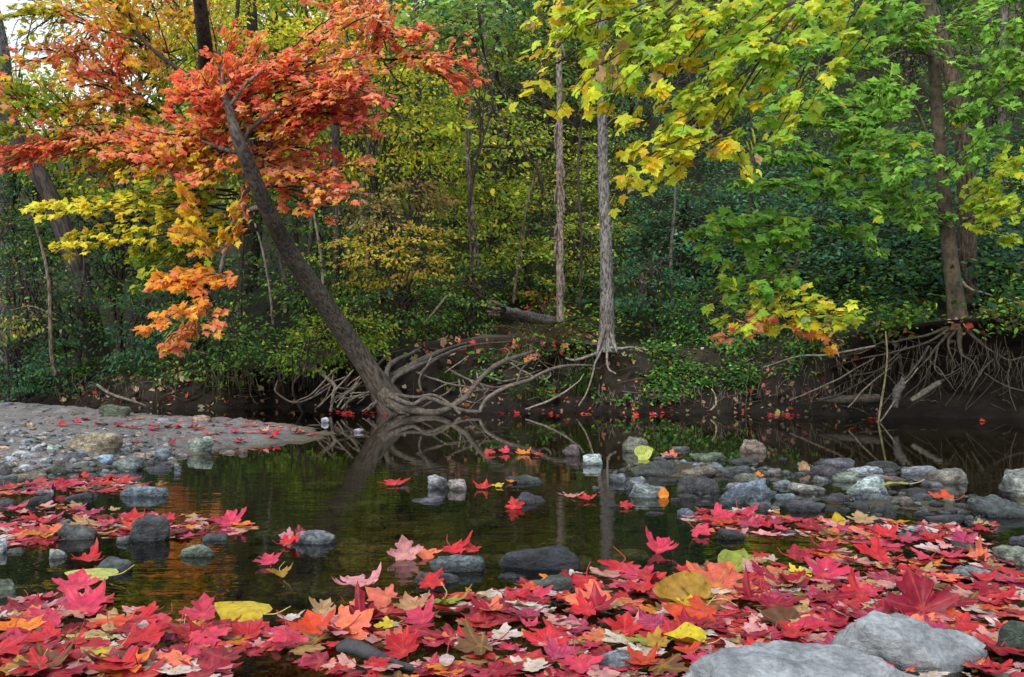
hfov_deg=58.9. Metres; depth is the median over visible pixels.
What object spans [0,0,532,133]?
sky
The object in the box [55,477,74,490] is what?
fallen maple leaf
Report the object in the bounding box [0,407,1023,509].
water
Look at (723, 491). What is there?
stone
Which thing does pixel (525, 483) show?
stone
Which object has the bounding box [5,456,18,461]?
stone
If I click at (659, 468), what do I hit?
stone
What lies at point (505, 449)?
fallen maple leaf
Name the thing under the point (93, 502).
stone
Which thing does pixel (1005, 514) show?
boulder
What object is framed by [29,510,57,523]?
fallen maple leaf
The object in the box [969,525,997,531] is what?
fallen maple leaf
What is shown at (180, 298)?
tree
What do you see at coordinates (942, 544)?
fallen maple leaf
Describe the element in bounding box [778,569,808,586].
fallen maple leaf
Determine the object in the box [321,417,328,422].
stone
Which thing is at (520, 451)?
fallen maple leaf
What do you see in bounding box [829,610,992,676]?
boulder
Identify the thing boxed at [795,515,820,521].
fallen maple leaf
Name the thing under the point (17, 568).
stone
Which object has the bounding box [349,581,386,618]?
fallen maple leaf
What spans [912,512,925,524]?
stone
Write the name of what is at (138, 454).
stone
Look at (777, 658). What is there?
boulder
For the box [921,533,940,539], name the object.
fallen maple leaf
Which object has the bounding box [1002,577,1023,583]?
fallen maple leaf
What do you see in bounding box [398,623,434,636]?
fallen maple leaf
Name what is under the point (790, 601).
fallen maple leaf
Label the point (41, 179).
rough barked tree
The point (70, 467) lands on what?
stone
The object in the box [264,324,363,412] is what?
bush
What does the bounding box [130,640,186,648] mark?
submerged stone
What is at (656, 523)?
stone
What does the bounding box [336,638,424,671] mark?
stone
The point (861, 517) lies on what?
fallen maple leaf
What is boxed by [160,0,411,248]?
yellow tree
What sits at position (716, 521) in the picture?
fallen maple leaf
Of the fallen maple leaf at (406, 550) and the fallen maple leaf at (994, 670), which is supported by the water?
the fallen maple leaf at (406, 550)
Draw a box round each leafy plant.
[539,387,559,399]
[618,392,632,403]
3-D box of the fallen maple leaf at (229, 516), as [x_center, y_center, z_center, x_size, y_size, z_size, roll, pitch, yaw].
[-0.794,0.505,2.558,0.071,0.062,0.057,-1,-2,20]
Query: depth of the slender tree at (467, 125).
12.46 m
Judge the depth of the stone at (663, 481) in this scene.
3.58 m
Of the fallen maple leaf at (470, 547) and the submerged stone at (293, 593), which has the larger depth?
the fallen maple leaf at (470, 547)
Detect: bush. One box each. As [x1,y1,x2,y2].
[0,200,63,363]
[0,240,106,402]
[0,289,55,401]
[0,329,86,402]
[9,286,122,381]
[76,287,214,374]
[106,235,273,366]
[148,299,288,376]
[252,252,353,359]
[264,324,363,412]
[282,225,387,348]
[285,301,413,411]
[305,197,447,280]
[317,218,457,346]
[328,267,473,349]
[363,163,457,332]
[418,260,515,338]
[428,168,556,317]
[447,141,567,236]
[479,227,577,310]
[536,199,648,293]
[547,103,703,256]
[596,247,712,344]
[610,174,710,281]
[650,287,788,345]
[720,254,803,329]
[728,126,838,178]
[790,131,953,184]
[978,252,1023,293]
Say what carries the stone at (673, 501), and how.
on the terrain
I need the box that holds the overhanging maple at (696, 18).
[504,0,930,218]
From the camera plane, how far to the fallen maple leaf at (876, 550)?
2.10 m
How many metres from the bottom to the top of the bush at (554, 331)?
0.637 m
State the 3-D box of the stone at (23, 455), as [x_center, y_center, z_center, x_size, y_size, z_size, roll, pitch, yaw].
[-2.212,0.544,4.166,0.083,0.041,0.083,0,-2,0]
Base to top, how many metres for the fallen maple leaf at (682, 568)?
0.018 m
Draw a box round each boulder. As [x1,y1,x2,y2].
[66,432,122,456]
[682,640,918,676]
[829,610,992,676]
[967,494,1023,530]
[996,620,1023,671]
[998,468,1023,497]
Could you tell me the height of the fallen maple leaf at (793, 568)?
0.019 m
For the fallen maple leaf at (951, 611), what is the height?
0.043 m
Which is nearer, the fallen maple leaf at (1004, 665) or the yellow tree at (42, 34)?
the fallen maple leaf at (1004, 665)
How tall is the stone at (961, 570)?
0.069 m
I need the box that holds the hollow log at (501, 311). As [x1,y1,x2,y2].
[487,300,559,323]
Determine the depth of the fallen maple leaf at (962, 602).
1.63 m
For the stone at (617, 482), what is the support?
on the terrain
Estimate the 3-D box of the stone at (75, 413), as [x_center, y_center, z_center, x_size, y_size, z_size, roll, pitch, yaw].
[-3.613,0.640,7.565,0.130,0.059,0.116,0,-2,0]
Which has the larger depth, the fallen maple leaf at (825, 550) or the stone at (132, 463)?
the stone at (132, 463)
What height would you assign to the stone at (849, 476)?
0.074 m
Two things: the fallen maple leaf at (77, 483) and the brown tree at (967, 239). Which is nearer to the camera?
the fallen maple leaf at (77, 483)
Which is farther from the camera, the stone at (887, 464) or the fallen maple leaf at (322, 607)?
the stone at (887, 464)
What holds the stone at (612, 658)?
on the terrain
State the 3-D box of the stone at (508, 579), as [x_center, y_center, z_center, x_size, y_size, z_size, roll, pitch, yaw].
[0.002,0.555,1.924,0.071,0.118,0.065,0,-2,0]
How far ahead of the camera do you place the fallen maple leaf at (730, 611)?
1.59 m
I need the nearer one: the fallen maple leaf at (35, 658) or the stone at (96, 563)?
the fallen maple leaf at (35, 658)
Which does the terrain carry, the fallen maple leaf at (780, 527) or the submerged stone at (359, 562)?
the submerged stone at (359, 562)
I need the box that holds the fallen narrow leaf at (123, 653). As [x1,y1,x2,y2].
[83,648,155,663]
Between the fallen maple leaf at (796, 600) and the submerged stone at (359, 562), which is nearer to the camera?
the fallen maple leaf at (796, 600)
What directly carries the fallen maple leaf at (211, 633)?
on the fallen leaves at (218, 658)
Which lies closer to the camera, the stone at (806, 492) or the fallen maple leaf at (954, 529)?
the fallen maple leaf at (954, 529)
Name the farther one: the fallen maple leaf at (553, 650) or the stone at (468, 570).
the stone at (468, 570)
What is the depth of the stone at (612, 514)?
2.92 m
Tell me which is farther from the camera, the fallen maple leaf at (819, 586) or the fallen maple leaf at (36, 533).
the fallen maple leaf at (36, 533)
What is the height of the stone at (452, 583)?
0.158 m
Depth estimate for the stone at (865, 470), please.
3.79 m
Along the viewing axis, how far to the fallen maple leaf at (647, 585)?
1.76 m
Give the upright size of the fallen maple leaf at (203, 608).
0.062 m
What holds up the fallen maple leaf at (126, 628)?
on the fallen leaves at (218, 658)
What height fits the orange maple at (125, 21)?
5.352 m
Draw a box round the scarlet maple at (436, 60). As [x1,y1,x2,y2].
[300,0,490,308]
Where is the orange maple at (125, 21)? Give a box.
[0,0,231,352]
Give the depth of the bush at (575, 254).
13.37 m
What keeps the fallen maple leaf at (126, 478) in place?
on the water
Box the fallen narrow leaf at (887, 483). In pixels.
[882,479,924,485]
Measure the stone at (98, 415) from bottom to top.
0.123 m
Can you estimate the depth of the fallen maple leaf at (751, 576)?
1.85 m
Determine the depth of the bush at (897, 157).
13.85 m
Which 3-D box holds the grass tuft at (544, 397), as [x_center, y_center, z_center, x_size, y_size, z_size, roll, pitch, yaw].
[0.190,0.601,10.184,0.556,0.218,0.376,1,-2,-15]
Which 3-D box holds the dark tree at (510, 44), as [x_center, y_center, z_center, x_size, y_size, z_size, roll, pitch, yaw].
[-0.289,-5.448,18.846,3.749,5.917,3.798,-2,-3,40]
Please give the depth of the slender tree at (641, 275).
12.60 m
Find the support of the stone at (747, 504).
on the terrain
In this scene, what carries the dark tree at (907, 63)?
on the terrain
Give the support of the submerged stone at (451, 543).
on the terrain
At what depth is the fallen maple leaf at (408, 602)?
1.63 m
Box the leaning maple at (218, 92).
[18,1,592,414]
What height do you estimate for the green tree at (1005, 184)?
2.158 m
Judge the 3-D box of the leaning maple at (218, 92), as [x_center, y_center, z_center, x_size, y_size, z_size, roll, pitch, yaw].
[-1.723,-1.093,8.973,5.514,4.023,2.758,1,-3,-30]
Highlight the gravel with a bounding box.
[0,402,1010,676]
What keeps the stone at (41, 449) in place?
on the terrain
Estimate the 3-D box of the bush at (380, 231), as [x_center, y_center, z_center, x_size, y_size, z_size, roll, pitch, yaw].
[-2.150,-1.437,14.255,2.090,1.609,1.395,-1,-2,27]
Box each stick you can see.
[96,384,146,405]
[424,292,450,322]
[525,374,583,409]
[578,362,595,405]
[710,389,716,409]
[763,345,874,367]
[789,358,874,400]
[848,367,890,407]
[877,331,887,421]
[879,368,917,421]
[892,376,905,407]
[909,380,941,401]
[962,280,1023,304]
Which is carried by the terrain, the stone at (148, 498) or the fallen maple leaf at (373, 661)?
the stone at (148, 498)
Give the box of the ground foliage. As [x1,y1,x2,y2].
[0,80,1023,406]
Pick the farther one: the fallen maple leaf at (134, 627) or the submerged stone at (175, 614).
the submerged stone at (175, 614)
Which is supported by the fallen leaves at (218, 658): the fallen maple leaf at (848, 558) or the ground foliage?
the fallen maple leaf at (848, 558)
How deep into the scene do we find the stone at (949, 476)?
3.53 m
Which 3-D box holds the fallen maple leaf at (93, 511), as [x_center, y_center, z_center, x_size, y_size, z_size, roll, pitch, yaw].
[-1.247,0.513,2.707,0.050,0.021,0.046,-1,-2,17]
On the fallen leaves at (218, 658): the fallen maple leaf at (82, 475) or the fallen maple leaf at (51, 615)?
the fallen maple leaf at (51, 615)
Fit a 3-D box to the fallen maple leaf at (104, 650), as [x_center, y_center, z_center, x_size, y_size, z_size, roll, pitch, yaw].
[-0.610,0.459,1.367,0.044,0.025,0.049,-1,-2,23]
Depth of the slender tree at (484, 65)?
17.66 m
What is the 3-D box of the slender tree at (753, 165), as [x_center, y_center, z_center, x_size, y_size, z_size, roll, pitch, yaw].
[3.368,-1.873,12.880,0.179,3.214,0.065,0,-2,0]
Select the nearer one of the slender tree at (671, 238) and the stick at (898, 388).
the stick at (898, 388)
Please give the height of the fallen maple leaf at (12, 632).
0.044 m
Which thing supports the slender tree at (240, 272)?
on the terrain
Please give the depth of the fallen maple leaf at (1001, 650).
1.36 m
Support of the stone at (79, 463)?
on the terrain
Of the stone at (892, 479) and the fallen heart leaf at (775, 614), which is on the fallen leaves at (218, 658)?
the fallen heart leaf at (775, 614)
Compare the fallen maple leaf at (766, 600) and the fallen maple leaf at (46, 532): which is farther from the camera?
the fallen maple leaf at (46, 532)
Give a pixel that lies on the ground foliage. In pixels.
(988, 270)
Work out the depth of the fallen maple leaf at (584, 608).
1.60 m
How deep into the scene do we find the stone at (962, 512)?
2.79 m
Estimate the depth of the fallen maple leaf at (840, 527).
2.43 m
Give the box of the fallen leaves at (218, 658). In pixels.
[0,410,1023,676]
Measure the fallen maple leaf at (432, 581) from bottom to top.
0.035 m
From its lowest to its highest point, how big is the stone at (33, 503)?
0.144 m
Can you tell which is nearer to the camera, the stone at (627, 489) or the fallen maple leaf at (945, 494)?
the fallen maple leaf at (945, 494)
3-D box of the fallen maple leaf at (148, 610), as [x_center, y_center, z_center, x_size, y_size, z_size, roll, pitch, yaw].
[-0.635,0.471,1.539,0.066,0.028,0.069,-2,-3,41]
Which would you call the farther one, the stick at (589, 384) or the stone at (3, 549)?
the stick at (589, 384)
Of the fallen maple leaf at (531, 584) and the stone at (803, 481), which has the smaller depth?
the fallen maple leaf at (531, 584)
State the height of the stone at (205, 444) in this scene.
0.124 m
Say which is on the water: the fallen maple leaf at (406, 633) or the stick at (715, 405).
the stick at (715, 405)
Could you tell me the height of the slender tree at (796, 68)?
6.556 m
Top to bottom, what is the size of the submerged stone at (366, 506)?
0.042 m
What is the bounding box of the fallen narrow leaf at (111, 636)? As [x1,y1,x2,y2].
[60,630,122,638]
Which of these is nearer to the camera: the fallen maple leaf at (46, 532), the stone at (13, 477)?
the fallen maple leaf at (46, 532)
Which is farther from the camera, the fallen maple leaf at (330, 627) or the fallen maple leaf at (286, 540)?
the fallen maple leaf at (286, 540)
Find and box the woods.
[44,0,993,238]
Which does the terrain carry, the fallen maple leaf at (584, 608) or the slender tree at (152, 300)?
the slender tree at (152, 300)
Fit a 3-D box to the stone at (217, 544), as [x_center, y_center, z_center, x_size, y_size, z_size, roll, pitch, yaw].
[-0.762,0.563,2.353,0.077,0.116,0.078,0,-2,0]
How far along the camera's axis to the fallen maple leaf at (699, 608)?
1.56 m
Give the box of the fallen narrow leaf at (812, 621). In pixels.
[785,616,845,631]
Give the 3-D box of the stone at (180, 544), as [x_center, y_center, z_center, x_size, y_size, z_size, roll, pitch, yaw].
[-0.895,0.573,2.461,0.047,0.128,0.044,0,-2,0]
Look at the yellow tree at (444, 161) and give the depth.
15.06 m
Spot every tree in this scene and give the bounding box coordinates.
[0,11,16,367]
[0,58,90,367]
[0,85,272,364]
[0,102,114,371]
[0,160,129,366]
[5,0,103,174]
[14,68,131,360]
[18,183,253,360]
[34,0,279,338]
[76,223,85,366]
[137,35,353,264]
[151,236,158,337]
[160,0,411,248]
[226,0,239,147]
[228,178,420,313]
[237,187,249,319]
[244,0,258,295]
[244,0,499,295]
[254,223,273,324]
[277,249,319,325]
[307,171,314,296]
[313,213,324,285]
[327,185,418,347]
[340,95,512,216]
[359,116,369,317]
[383,21,621,240]
[388,0,394,266]
[389,0,522,334]
[399,0,606,211]
[401,0,545,296]
[412,210,532,337]
[414,0,422,271]
[421,0,631,174]
[443,127,646,262]
[481,0,488,216]
[512,159,539,303]
[520,139,553,253]
[554,0,564,321]
[562,36,812,230]
[565,6,642,374]
[577,108,582,313]
[583,179,778,309]
[637,263,647,308]
[669,158,676,319]
[686,0,989,108]
[743,97,754,274]
[787,0,798,150]
[798,0,1023,134]
[862,143,866,216]
[902,0,1023,143]
[918,0,980,305]
[969,0,978,65]
[978,158,1023,226]
[997,2,1007,136]
[1008,1,1018,60]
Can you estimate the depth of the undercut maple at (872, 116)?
7.56 m
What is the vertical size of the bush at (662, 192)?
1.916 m
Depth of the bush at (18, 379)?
11.12 m
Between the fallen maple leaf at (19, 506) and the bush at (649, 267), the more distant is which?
the bush at (649, 267)
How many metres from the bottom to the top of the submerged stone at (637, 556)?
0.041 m
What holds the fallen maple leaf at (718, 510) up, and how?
on the water
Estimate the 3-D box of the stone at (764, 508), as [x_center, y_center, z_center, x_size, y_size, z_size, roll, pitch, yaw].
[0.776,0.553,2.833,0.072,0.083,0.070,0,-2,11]
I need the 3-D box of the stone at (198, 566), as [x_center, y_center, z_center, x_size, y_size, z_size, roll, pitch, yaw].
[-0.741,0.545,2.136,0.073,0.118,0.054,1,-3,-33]
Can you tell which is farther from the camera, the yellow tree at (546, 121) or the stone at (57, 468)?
the yellow tree at (546, 121)
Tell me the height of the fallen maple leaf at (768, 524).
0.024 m
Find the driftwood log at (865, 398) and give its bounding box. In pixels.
[818,394,880,403]
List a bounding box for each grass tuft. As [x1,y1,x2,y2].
[432,362,480,393]
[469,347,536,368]
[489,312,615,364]
[507,383,552,401]
[541,360,601,395]
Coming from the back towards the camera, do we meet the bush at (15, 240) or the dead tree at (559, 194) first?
the bush at (15, 240)
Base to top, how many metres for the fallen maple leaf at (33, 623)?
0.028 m
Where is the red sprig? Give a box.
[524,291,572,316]
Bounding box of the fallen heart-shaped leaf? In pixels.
[439,632,454,665]
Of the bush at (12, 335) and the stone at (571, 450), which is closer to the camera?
the stone at (571, 450)
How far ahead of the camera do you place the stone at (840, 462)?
4.17 m
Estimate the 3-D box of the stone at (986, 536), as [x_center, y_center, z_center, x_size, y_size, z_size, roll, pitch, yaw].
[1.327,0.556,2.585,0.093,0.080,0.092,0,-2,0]
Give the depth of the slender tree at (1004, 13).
15.15 m
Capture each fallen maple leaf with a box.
[0,610,13,617]
[0,613,29,640]
[0,614,48,630]
[0,632,29,654]
[0,648,47,675]
[1,500,28,509]
[5,605,49,618]
[7,525,34,533]
[7,590,42,602]
[7,593,50,610]
[8,642,68,675]
[14,631,76,668]
[23,527,50,535]
[23,621,78,641]
[24,632,66,650]
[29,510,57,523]
[29,593,64,624]
[32,523,59,536]
[32,530,54,537]
[36,518,48,523]
[40,510,64,518]
[52,568,100,591]
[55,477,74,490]
[61,578,106,621]
[64,630,86,644]
[67,503,86,510]
[71,471,90,477]
[71,479,86,485]
[71,538,104,561]
[73,416,81,422]
[83,506,103,514]
[83,646,153,676]
[86,609,136,627]
[87,632,130,656]
[87,645,141,669]
[91,640,154,661]
[97,518,116,524]
[101,610,141,632]
[108,515,123,521]
[109,603,160,623]
[114,523,132,531]
[117,616,171,646]
[117,623,166,643]
[118,474,134,483]
[119,507,144,520]
[122,508,144,528]
[132,601,162,612]
[145,603,171,622]
[147,606,189,642]
[156,641,192,676]
[157,642,195,652]
[163,513,174,519]
[164,614,205,637]
[166,619,213,639]
[179,593,220,620]
[182,520,200,528]
[184,615,230,647]
[185,616,231,637]
[201,525,213,530]
[210,614,241,626]
[214,506,246,526]
[226,617,262,641]
[253,552,281,567]
[261,610,308,650]
[267,563,292,577]
[268,639,294,646]
[272,531,300,545]
[277,610,304,620]
[279,527,293,538]
[286,608,335,634]
[295,524,304,534]
[309,596,335,614]
[312,613,360,635]
[315,624,349,630]
[323,604,373,639]
[332,562,380,586]
[340,596,367,605]
[348,655,390,676]
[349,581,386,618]
[365,584,409,608]
[373,616,403,628]
[376,478,409,486]
[384,629,418,659]
[387,535,423,573]
[389,626,418,639]
[393,590,429,610]
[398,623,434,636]
[404,594,434,623]
[416,548,442,561]
[417,567,444,588]
[433,583,471,605]
[438,530,472,553]
[452,617,508,654]
[456,625,478,637]
[464,542,481,551]
[469,597,501,615]
[473,479,491,488]
[476,659,511,676]
[477,594,508,610]
[484,449,495,454]
[492,483,503,486]
[492,587,530,605]
[499,445,508,452]
[504,496,524,510]
[505,599,536,605]
[506,606,545,619]
[512,585,553,603]
[516,447,530,453]
[519,616,540,626]
[520,580,539,589]
[523,624,570,646]
[528,634,579,659]
[555,639,605,673]
[559,491,583,496]
[561,562,604,591]
[563,579,612,610]
[567,589,606,615]
[570,637,584,645]
[576,493,595,499]
[576,581,618,611]
[598,546,640,576]
[604,611,643,646]
[619,562,653,580]
[620,500,634,508]
[621,649,645,662]
[624,634,648,644]
[625,642,665,664]
[628,579,657,590]
[630,568,666,581]
[634,607,663,633]
[645,526,677,556]
[647,626,671,648]
[660,448,683,457]
[661,594,735,623]
[667,594,715,605]
[670,641,701,654]
[671,605,708,626]
[675,563,692,570]
[680,641,706,664]
[686,560,758,595]
[686,591,721,598]
[689,514,711,536]
[693,514,720,519]
[703,502,736,518]
[711,517,735,524]
[717,517,738,523]
[722,608,742,613]
[731,564,771,600]
[732,619,770,639]
[736,501,758,515]
[737,516,766,527]
[742,558,764,573]
[742,571,757,580]
[742,613,776,638]
[744,637,755,644]
[751,560,777,578]
[753,593,794,607]
[757,513,772,521]
[758,517,777,526]
[760,580,792,598]
[760,594,798,612]
[764,573,806,586]
[774,523,788,530]
[777,544,813,561]
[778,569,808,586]
[780,619,810,637]
[785,621,825,629]
[788,563,811,576]
[788,614,823,630]
[789,516,806,521]
[794,596,817,603]
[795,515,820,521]
[795,518,827,529]
[803,555,854,579]
[805,589,821,598]
[810,534,838,549]
[810,610,848,626]
[812,574,856,603]
[815,580,833,589]
[816,546,835,551]
[821,516,844,527]
[824,606,849,617]
[830,602,851,610]
[836,524,849,529]
[837,555,858,560]
[837,566,884,602]
[846,510,878,525]
[849,531,868,537]
[849,581,878,596]
[853,534,902,558]
[863,598,904,614]
[873,523,897,536]
[875,554,898,563]
[883,567,959,616]
[884,660,916,671]
[898,522,925,531]
[898,563,914,574]
[900,609,922,616]
[910,547,940,559]
[911,613,934,622]
[921,527,945,536]
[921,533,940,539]
[923,609,953,629]
[928,489,964,499]
[933,547,963,557]
[935,539,953,547]
[940,570,974,588]
[943,612,987,630]
[945,606,962,621]
[950,525,962,531]
[950,530,977,542]
[951,597,977,612]
[964,535,987,561]
[964,656,1013,673]
[965,621,996,635]
[966,521,983,525]
[968,570,996,581]
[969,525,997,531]
[970,525,997,532]
[973,580,1001,595]
[974,603,998,609]
[974,655,1012,669]
[984,641,1023,655]
[993,586,1023,603]
[999,566,1023,575]
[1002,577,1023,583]
[1006,573,1023,588]
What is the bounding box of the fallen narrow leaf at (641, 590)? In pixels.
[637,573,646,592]
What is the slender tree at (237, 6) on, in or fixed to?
on the terrain
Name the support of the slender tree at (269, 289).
on the terrain
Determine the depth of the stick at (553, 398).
9.53 m
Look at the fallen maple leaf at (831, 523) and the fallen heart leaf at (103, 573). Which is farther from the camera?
the fallen maple leaf at (831, 523)
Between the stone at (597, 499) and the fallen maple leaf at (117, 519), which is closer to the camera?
the fallen maple leaf at (117, 519)
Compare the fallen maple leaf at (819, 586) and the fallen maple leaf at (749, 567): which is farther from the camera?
the fallen maple leaf at (749, 567)
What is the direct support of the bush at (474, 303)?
on the terrain
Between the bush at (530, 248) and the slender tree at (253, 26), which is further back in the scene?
the slender tree at (253, 26)
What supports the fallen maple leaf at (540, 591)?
on the fallen leaves at (218, 658)
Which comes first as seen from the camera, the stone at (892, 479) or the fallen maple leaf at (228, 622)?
the fallen maple leaf at (228, 622)
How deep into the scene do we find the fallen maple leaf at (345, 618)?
1.50 m
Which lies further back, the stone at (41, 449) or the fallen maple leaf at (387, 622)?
the stone at (41, 449)
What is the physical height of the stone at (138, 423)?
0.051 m
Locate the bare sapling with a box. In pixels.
[11,202,57,376]
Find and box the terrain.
[0,0,1023,676]
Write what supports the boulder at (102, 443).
on the terrain
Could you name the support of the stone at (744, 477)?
on the terrain
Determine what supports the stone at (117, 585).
on the terrain
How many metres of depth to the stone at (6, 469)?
3.83 m
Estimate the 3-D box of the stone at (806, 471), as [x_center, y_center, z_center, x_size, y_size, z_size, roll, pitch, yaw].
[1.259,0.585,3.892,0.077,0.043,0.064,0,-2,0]
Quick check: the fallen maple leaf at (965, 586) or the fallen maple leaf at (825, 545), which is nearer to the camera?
the fallen maple leaf at (965, 586)
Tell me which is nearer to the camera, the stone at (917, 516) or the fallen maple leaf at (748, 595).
the fallen maple leaf at (748, 595)
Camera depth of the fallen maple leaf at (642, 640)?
1.42 m
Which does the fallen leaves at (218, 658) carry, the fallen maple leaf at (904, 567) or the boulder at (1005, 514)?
the fallen maple leaf at (904, 567)
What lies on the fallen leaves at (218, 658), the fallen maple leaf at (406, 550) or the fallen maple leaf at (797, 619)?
the fallen maple leaf at (797, 619)
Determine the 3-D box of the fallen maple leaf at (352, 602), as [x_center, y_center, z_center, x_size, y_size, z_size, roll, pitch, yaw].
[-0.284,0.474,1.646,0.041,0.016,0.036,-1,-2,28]
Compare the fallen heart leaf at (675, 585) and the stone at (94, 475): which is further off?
the stone at (94, 475)
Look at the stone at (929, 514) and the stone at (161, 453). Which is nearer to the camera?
the stone at (929, 514)
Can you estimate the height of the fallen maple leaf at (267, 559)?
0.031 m
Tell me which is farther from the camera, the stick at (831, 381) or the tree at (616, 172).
the tree at (616, 172)
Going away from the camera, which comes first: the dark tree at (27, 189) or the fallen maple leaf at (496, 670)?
the fallen maple leaf at (496, 670)
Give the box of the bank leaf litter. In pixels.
[60,292,1022,414]
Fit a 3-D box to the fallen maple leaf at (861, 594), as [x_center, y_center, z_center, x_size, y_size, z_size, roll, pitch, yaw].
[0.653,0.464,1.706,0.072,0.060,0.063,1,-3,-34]
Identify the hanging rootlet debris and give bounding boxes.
[46,313,1023,415]
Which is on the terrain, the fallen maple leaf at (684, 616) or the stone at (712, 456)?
the stone at (712, 456)
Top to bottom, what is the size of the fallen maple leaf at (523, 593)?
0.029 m
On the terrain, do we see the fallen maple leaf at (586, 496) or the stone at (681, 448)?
the stone at (681, 448)
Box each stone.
[0,402,13,404]
[0,446,9,450]
[0,464,12,474]
[0,475,17,479]
[0,480,14,499]
[0,498,16,534]
[0,537,7,578]
[0,578,15,633]
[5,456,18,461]
[6,547,28,584]
[11,450,27,455]
[16,464,31,468]
[17,471,48,489]
[20,495,51,535]
[21,452,37,458]
[23,404,40,408]
[33,489,56,514]
[36,447,46,451]
[39,459,52,463]
[41,407,53,411]
[47,444,61,450]
[48,549,66,586]
[50,464,67,473]
[50,519,71,549]
[56,524,97,571]
[62,492,100,521]
[63,452,88,461]
[63,465,76,469]
[71,412,84,414]
[73,461,84,464]
[84,523,100,568]
[88,413,102,416]
[88,473,99,482]
[90,556,132,604]
[93,454,113,464]
[98,404,131,416]
[101,525,113,560]
[112,456,144,470]
[116,536,131,560]
[120,485,169,521]
[130,514,169,573]
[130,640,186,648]
[133,422,147,425]
[133,452,145,456]
[146,465,173,482]
[152,607,188,623]
[153,447,171,459]
[155,418,176,421]
[166,461,180,463]
[174,472,180,484]
[174,526,191,568]
[177,453,188,456]
[180,544,214,589]
[187,436,213,451]
[192,415,211,422]
[202,533,230,572]
[211,607,285,629]
[220,450,235,453]
[239,446,247,452]
[253,528,295,543]
[276,582,322,605]
[287,427,305,432]
[287,630,319,652]
[293,530,335,574]
[304,481,344,490]
[304,588,368,608]
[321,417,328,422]
[327,504,353,516]
[334,537,362,552]
[336,553,382,572]
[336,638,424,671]
[345,542,389,558]
[350,513,400,527]
[352,500,392,511]
[353,428,362,432]
[360,632,417,658]
[389,555,419,569]
[395,486,409,512]
[407,496,445,517]
[414,572,462,643]
[427,474,448,505]
[430,554,485,616]
[435,540,484,555]
[447,479,467,506]
[467,517,493,530]
[471,554,504,568]
[492,546,580,589]
[496,572,527,625]
[507,474,544,498]
[515,492,549,517]
[516,543,548,550]
[524,574,582,635]
[542,535,590,552]
[562,444,579,455]
[577,555,595,572]
[583,454,602,475]
[591,486,603,506]
[597,649,632,669]
[599,503,623,525]
[609,473,625,492]
[611,549,650,564]
[618,476,645,500]
[622,436,648,451]
[626,483,662,508]
[632,460,677,476]
[645,511,667,539]
[659,478,677,486]
[661,454,674,458]
[670,446,689,449]
[670,498,679,504]
[675,493,695,502]
[676,476,719,495]
[676,508,695,538]
[679,465,715,476]
[689,452,726,460]
[706,462,722,468]
[710,500,731,511]
[712,477,726,487]
[714,528,745,562]
[717,466,752,474]
[720,488,728,495]
[721,478,770,507]
[724,473,733,480]
[725,482,739,487]
[727,457,758,462]
[733,473,758,482]
[739,439,766,452]
[744,501,749,507]
[749,502,771,514]
[767,468,781,475]
[770,490,776,501]
[771,505,780,516]
[773,480,790,493]
[773,528,796,562]
[774,493,795,503]
[780,499,825,525]
[787,483,825,501]
[795,495,803,500]
[798,469,812,473]
[801,479,809,483]
[810,464,837,474]
[811,476,829,487]
[813,461,821,464]
[821,457,854,466]
[821,493,849,504]
[822,505,853,522]
[831,471,858,487]
[845,474,889,499]
[847,466,883,476]
[847,501,869,513]
[861,461,901,470]
[861,494,890,500]
[870,503,898,525]
[870,513,882,526]
[882,475,906,490]
[882,515,897,526]
[887,490,897,495]
[888,496,911,501]
[895,525,942,562]
[899,487,927,496]
[901,466,935,474]
[901,476,910,487]
[908,492,931,499]
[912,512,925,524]
[920,480,943,493]
[922,514,964,526]
[924,468,968,493]
[925,496,934,500]
[925,512,934,515]
[944,565,1005,596]
[948,541,975,568]
[950,485,959,494]
[957,509,969,514]
[958,487,967,495]
[962,518,995,543]
[964,515,974,518]
[992,545,1023,576]
[1008,535,1023,547]
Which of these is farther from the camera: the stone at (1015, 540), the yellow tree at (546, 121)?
the yellow tree at (546, 121)
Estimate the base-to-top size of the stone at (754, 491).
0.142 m
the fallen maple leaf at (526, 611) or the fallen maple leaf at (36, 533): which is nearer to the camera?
the fallen maple leaf at (526, 611)
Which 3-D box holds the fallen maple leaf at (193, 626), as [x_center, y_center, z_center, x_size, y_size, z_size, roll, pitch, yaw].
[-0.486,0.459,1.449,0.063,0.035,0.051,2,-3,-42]
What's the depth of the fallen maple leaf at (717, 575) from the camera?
1.81 m
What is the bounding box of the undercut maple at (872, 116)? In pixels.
[684,0,1023,410]
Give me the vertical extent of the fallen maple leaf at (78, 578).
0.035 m
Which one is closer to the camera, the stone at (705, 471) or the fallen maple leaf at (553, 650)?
the fallen maple leaf at (553, 650)
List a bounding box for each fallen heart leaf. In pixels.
[64,565,133,580]
[215,601,290,622]
[634,445,652,459]
[652,571,735,604]
[658,486,668,497]
[664,622,722,644]
[718,548,749,573]
[760,605,800,629]
[799,460,809,470]
[831,512,844,527]
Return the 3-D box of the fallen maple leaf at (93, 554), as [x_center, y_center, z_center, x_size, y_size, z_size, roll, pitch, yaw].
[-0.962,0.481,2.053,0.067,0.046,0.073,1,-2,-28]
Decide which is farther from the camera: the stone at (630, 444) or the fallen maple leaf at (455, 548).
the stone at (630, 444)

